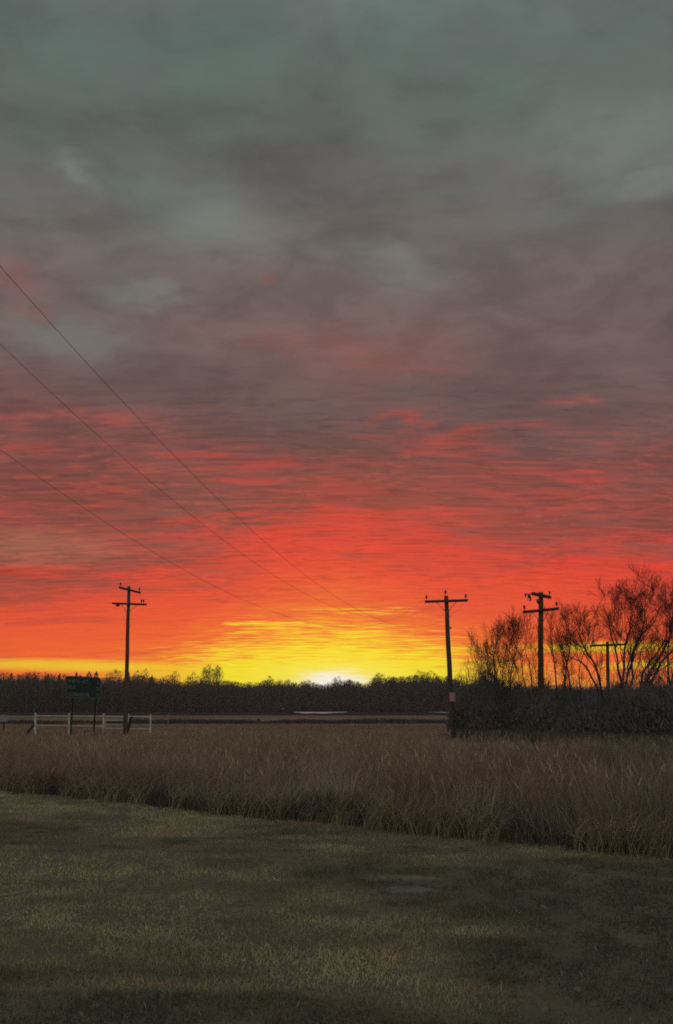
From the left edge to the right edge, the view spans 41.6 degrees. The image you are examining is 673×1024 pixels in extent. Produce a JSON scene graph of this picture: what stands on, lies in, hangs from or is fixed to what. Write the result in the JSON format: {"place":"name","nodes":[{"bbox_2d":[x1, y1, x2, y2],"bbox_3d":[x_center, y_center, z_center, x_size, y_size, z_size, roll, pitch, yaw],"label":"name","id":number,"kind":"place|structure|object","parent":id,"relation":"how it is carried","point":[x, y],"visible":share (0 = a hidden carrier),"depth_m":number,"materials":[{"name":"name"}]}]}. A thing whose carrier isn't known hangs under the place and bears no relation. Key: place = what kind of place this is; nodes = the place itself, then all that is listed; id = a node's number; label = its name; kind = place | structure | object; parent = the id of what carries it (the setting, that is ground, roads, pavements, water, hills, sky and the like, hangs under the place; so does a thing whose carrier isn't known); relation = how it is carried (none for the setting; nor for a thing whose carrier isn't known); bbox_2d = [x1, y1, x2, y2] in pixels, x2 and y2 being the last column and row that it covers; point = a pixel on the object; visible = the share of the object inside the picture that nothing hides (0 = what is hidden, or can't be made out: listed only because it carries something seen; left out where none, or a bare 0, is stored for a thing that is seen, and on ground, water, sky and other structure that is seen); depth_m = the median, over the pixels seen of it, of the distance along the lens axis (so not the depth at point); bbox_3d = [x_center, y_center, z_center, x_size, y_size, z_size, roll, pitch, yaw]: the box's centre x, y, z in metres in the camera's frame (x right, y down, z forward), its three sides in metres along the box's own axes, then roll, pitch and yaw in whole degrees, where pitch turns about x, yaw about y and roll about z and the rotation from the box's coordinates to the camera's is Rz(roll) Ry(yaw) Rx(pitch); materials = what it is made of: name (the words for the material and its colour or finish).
{"place":"outdoors","nodes":[
{"label":"outdoors","id":0,"kind":"place"},
{"bbox_2d":[296,712,342,713],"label":"water","id":1,"kind":"structure","parent":0,"point":[319,712],"depth_m":322.45,"materials":[{"name":"white liquid"}]},
{"bbox_2d":[0,710,672,1023],"bbox_3d":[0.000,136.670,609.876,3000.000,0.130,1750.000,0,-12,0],"label":"ground","id":2,"kind":"structure","parent":0,"point":[558,1010],"depth_m":7.18,"materials":[{"name":"green plant"}]},
{"bbox_2d":[0,715,7,729],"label":"marker board","id":3,"kind":"object","parent":2,"relation":"on","point":[3,718],"visible":0.9,"depth_m":64.23,"materials":[{"name":"white"}]},
{"bbox_2d":[0,673,19,711],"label":"cedar tree","id":4,"kind":"object","parent":2,"relation":"on","point":[13,691],"visible":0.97,"depth_m":402.91,"materials":[{"name":"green plant"}]},
{"bbox_2d":[0,889,32,896],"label":"stick","id":5,"kind":"object","parent":2,"relation":"on","point":[10,894],"visible":1,"depth_m":7.76,"materials":[{"name":"brown wood"}]},
{"bbox_2d":[13,675,40,711],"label":"cedar tree","id":6,"kind":"object","parent":2,"relation":"on","point":[26,694],"visible":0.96,"depth_m":404.73,"materials":[{"name":"green plant"}]},
{"bbox_2d":[33,674,56,711],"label":"cedar tree","id":7,"kind":"object","parent":2,"relation":"on","point":[46,697],"visible":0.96,"depth_m":401.76,"materials":[{"name":"green plant"}]},
{"bbox_2d":[46,673,68,711],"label":"cedar tree","id":8,"kind":"object","parent":2,"relation":"on","point":[59,691],"visible":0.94,"depth_m":403.85,"materials":[{"name":"green plant"}]},
{"bbox_2d":[63,672,86,711],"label":"cedar tree","id":9,"kind":"object","parent":2,"relation":"on","point":[74,706],"visible":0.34,"depth_m":399.74,"materials":[{"name":"green plant"}]},
{"bbox_2d":[65,676,101,734],"bbox_3d":[-15.742,12.144,54.919,2.244,3.922,0.152,4,-13,-17],"label":"road sign","id":10,"kind":"object","parent":2,"relation":"on","point":[81,687],"visible":0.99,"depth_m":55.11,"materials":[{"name":"green metal"}]},
{"bbox_2d":[66,671,105,710],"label":"cedar tree","id":11,"kind":"object","parent":2,"relation":"on","point":[81,700],"visible":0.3,"depth_m":400.40,"materials":[{"name":"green plant"}]},
{"bbox_2d":[34,713,155,734],"bbox_3d":[-15.872,13.971,58.135,8.126,1.550,0.575,0,-12,0],"label":"pipe fence","id":12,"kind":"object","parent":2,"relation":"on","point":[102,726],"visible":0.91,"depth_m":58.35,"materials":[{"name":"white metal"}]},
{"bbox_2d":[105,720,122,728],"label":"pipe gate","id":13,"kind":"structure","parent":12,"relation":"attached to","point":[113,724],"depth_m":58.14,"materials":[{"name":"grey metal"}]},
{"bbox_2d":[82,671,111,709],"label":"cedar tree","id":14,"kind":"object","parent":2,"relation":"on","point":[97,674],"visible":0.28,"depth_m":405.98,"materials":[{"name":"green plant"}]},
{"bbox_2d":[102,669,123,711],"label":"tree","id":15,"kind":"object","parent":2,"relation":"on","point":[110,689],"visible":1,"depth_m":400.79,"materials":[{"name":"brown plant"}]},
{"bbox_2d":[114,672,141,709],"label":"cedar tree","id":16,"kind":"object","parent":2,"relation":"on","point":[130,692],"visible":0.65,"depth_m":401.75,"materials":[{"name":"green plant"}]},
{"bbox_2d":[112,583,146,734],"bbox_3d":[-13.529,9.603,57.135,1.274,9.847,2.484,-11,-17,41],"label":"utility pole","id":17,"kind":"object","parent":2,"relation":"on","point":[125,709],"visible":0.98,"depth_m":57.27,"materials":[{"name":"brown wood"}]},
{"bbox_2d":[128,716,132,732],"bbox_3d":[-13.471,13.893,57.451,0.206,1.274,0.627,-6,-14,25],"label":"brace post","id":18,"kind":"object","parent":2,"relation":"on","point":[130,721],"visible":0.58,"depth_m":57.50,"materials":[{"name":"brown wood"}]},
{"bbox_2d":[131,669,151,711],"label":"tree","id":19,"kind":"object","parent":2,"relation":"on","point":[144,682],"visible":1,"depth_m":401.50,"materials":[{"name":"brown plant"}]},
{"bbox_2d":[139,676,160,711],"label":"cedar tree","id":20,"kind":"object","parent":2,"relation":"on","point":[152,690],"visible":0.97,"depth_m":403.07,"materials":[{"name":"green plant"}]},
{"bbox_2d":[162,670,182,711],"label":"tree","id":21,"kind":"object","parent":2,"relation":"on","point":[175,687],"visible":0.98,"depth_m":400.83,"materials":[{"name":"brown plant"}]},
{"bbox_2d":[184,671,201,711],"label":"tree","id":22,"kind":"object","parent":2,"relation":"on","point":[192,682],"visible":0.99,"depth_m":403.29,"materials":[{"name":"brown plant"}]},
{"bbox_2d":[200,664,213,711],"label":"tree","id":23,"kind":"object","parent":2,"relation":"on","point":[208,675],"visible":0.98,"depth_m":400.24,"materials":[{"name":"brown plant"}]},
{"bbox_2d":[209,665,224,711],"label":"tree","id":24,"kind":"object","parent":2,"relation":"on","point":[217,678],"visible":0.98,"depth_m":400.16,"materials":[{"name":"brown plant"}]},
{"bbox_2d":[0,717,447,724],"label":"ditch weeds","id":25,"kind":"object","parent":2,"relation":"on","point":[283,721],"visible":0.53,"depth_m":97.04,"materials":[{"name":"brown plant"}]},
{"bbox_2d":[257,676,276,711],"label":"tree","id":26,"kind":"object","parent":2,"relation":"on","point":[267,690],"visible":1,"depth_m":400.67,"materials":[{"name":"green plant"}]},
{"bbox_2d":[0,671,638,711],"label":"woods","id":27,"kind":"object","parent":2,"relation":"on","point":[396,695],"visible":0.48,"depth_m":414.61,"materials":[{"name":"black plant"}]},
{"bbox_2d":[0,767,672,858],"bbox_3d":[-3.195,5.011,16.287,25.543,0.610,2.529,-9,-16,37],"label":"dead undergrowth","id":28,"kind":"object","parent":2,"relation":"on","point":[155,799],"visible":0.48,"depth_m":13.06,"materials":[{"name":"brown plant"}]},
{"bbox_2d":[331,677,342,711],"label":"tree","id":29,"kind":"object","parent":2,"relation":"on","point":[338,689],"visible":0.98,"depth_m":400.34,"materials":[{"name":"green plant"}]},
{"bbox_2d":[368,672,387,711],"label":"tree","id":30,"kind":"object","parent":2,"relation":"on","point":[377,685],"visible":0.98,"depth_m":400.48,"materials":[{"name":"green plant"}]},
{"bbox_2d":[365,874,444,880],"bbox_3d":[0.660,3.646,8.852,0.923,0.061,0.319,0,-12,0],"label":"soil mound","id":31,"kind":"object","parent":2,"relation":"on","point":[406,877],"visible":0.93,"depth_m":8.79,"materials":[{"name":"brown soil"}]},
{"bbox_2d":[384,886,438,893],"bbox_3d":[0.698,3.523,8.269,0.634,0.060,0.315,0,-12,0],"label":"soil mound","id":32,"kind":"object","parent":2,"relation":"on","point":[413,889],"visible":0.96,"depth_m":8.24,"materials":[{"name":"brown soil"}]},
{"bbox_2d":[406,671,425,711],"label":"tree","id":33,"kind":"object","parent":2,"relation":"on","point":[418,684],"visible":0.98,"depth_m":399.40,"materials":[{"name":"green plant"}]},
{"bbox_2d":[420,670,441,711],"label":"tree","id":34,"kind":"object","parent":2,"relation":"on","point":[427,681],"visible":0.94,"depth_m":400.53,"materials":[{"name":"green plant"}]},
{"bbox_2d":[425,590,467,739],"bbox_3d":[5.689,7.952,45.323,2.218,7.963,0.462,-1,-12,3],"label":"utility pole","id":35,"kind":"object","parent":2,"relation":"on","point":[451,693],"visible":0.98,"depth_m":45.36,"materials":[{"name":"brown wood"}]},
{"bbox_2d":[0,449,417,626],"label":"power line","id":36,"kind":"object","parent":35,"relation":"attached to","point":[152,551],"visible":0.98,"depth_m":16.88,"materials":[{"name":"metal"}]},
{"bbox_2d":[0,344,428,618],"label":"power line","id":37,"kind":"object","parent":35,"relation":"attached to","point":[156,486],"visible":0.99,"depth_m":14.73,"materials":[{"name":"metal"}]},
{"bbox_2d":[0,266,467,626],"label":"power line","id":38,"kind":"object","parent":35,"relation":"attached to","point":[161,442],"visible":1,"depth_m":12.60,"materials":[{"name":"metal"}]},
{"bbox_2d":[464,628,498,689],"bbox_3d":[8.113,9.647,50.407,2.247,6.352,3.158,-4,-13,18],"label":"bare tree","id":39,"kind":"object","parent":2,"relation":"on","point":[476,652],"visible":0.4,"depth_m":50.73,"materials":[{"name":"brown plant"}]},
{"bbox_2d":[463,605,529,731],"bbox_3d":[7.508,7.559,41.396,3.142,6.559,4.006,-8,-15,32],"label":"bare tree","id":40,"kind":"object","parent":2,"relation":"on","point":[497,636],"visible":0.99,"depth_m":41.31,"materials":[{"name":"brown plant"}]},
{"bbox_2d":[493,606,545,701],"bbox_3d":[8.812,7.706,42.408,2.478,6.701,3.673,-4,-13,18],"label":"bare tree","id":41,"kind":"object","parent":2,"relation":"on","point":[526,643],"visible":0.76,"depth_m":42.54,"materials":[{"name":"brown plant"}]},
{"bbox_2d":[522,591,558,709],"bbox_3d":[9.666,7.359,41.633,1.669,7.546,2.063,0,-12,0],"label":"utility pole","id":42,"kind":"object","parent":2,"relation":"on","point":[540,610],"visible":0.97,"depth_m":42.03,"materials":[{"name":"brown wood"}]},
{"bbox_2d":[442,627,672,737],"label":"thicket","id":43,"kind":"object","parent":2,"relation":"on","point":[645,708],"visible":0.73,"depth_m":39.47,"materials":[{"name":"brown plant"}]},
{"bbox_2d":[454,727,672,754],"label":"thicket weeds","id":44,"kind":"object","parent":2,"relation":"on","point":[534,736],"visible":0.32,"depth_m":35.79,"materials":[{"name":"brown plant"}]},
{"bbox_2d":[532,597,597,709],"bbox_3d":[11.267,7.609,43.494,3.126,7.354,2.683,0,-12,0],"label":"bare tree","id":45,"kind":"object","parent":2,"relation":"on","point":[563,663],"visible":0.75,"depth_m":43.54,"materials":[{"name":"brown plant"}]},
{"bbox_2d":[543,603,606,702],"bbox_3d":[12.274,8.070,45.198,4.085,7.200,2.818,4,-13,-18],"label":"bare tree","id":46,"kind":"object","parent":2,"relation":"on","point":[564,655],"visible":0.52,"depth_m":45.23,"materials":[{"name":"brown plant"}]},
{"bbox_2d":[572,986,579,992],"bbox_3d":[1.406,2.803,5.211,0.049,0.025,0.082,0,-12,0],"label":"fallen leaf","id":47,"kind":"object","parent":2,"relation":"on","point":[577,988],"visible":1,"depth_m":5.20,"materials":[{"name":"plant"}]},
{"bbox_2d":[550,600,613,705],"bbox_3d":[11.392,7.310,40.529,3.113,6.687,3.986,0,-12,0],"label":"bare tree","id":48,"kind":"object","parent":2,"relation":"on","point":[573,635],"visible":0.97,"depth_m":40.62,"materials":[{"name":"brown plant"}]},
{"bbox_2d":[592,641,624,703],"bbox_3d":[18.759,12.134,60.788,2.689,6.497,0.470,3,-13,-13],"label":"utility pole","id":49,"kind":"object","parent":2,"relation":"on","point":[607,645],"visible":0.45,"depth_m":61.05,"materials":[{"name":"brown wood"}]},
{"bbox_2d":[586,559,672,692],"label":"bare tree","id":50,"kind":"object","parent":2,"relation":"on","point":[633,623],"visible":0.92,"depth_m":39.71,"materials":[{"name":"brown plant"}]},
{"bbox_2d":[625,583,672,686],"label":"bare tree","id":51,"kind":"object","parent":2,"relation":"on","point":[658,647],"visible":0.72,"depth_m":38.77,"materials":[{"name":"brown plant"}]},
{"bbox_2d":[637,575,672,685],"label":"bare tree","id":52,"kind":"object","parent":2,"relation":"on","point":[663,641],"visible":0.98,"depth_m":37.30,"materials":[{"name":"brown plant"}]},
{"bbox_2d":[0,728,672,851],"bbox_3d":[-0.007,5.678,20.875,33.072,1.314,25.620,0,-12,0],"label":"prairie grass","id":53,"kind":"structure","parent":0,"point":[296,780],"depth_m":16.78,"materials":[{"name":"brown plant"}]},
{"bbox_2d":[0,760,672,860],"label":"arching grass","id":54,"kind":"structure","parent":0,"point":[661,846],"depth_m":12.12,"materials":[{"name":"brown plant"}]},
{"bbox_2d":[0,723,672,770],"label":"field grass","id":55,"kind":"structure","parent":0,"point":[12,729],"depth_m":58.43,"materials":[{"name":"brown plant"}]},
{"bbox_2d":[0,0,672,688],"label":"sky","id":56,"kind":"structure","parent":0,"point":[390,282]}
]}

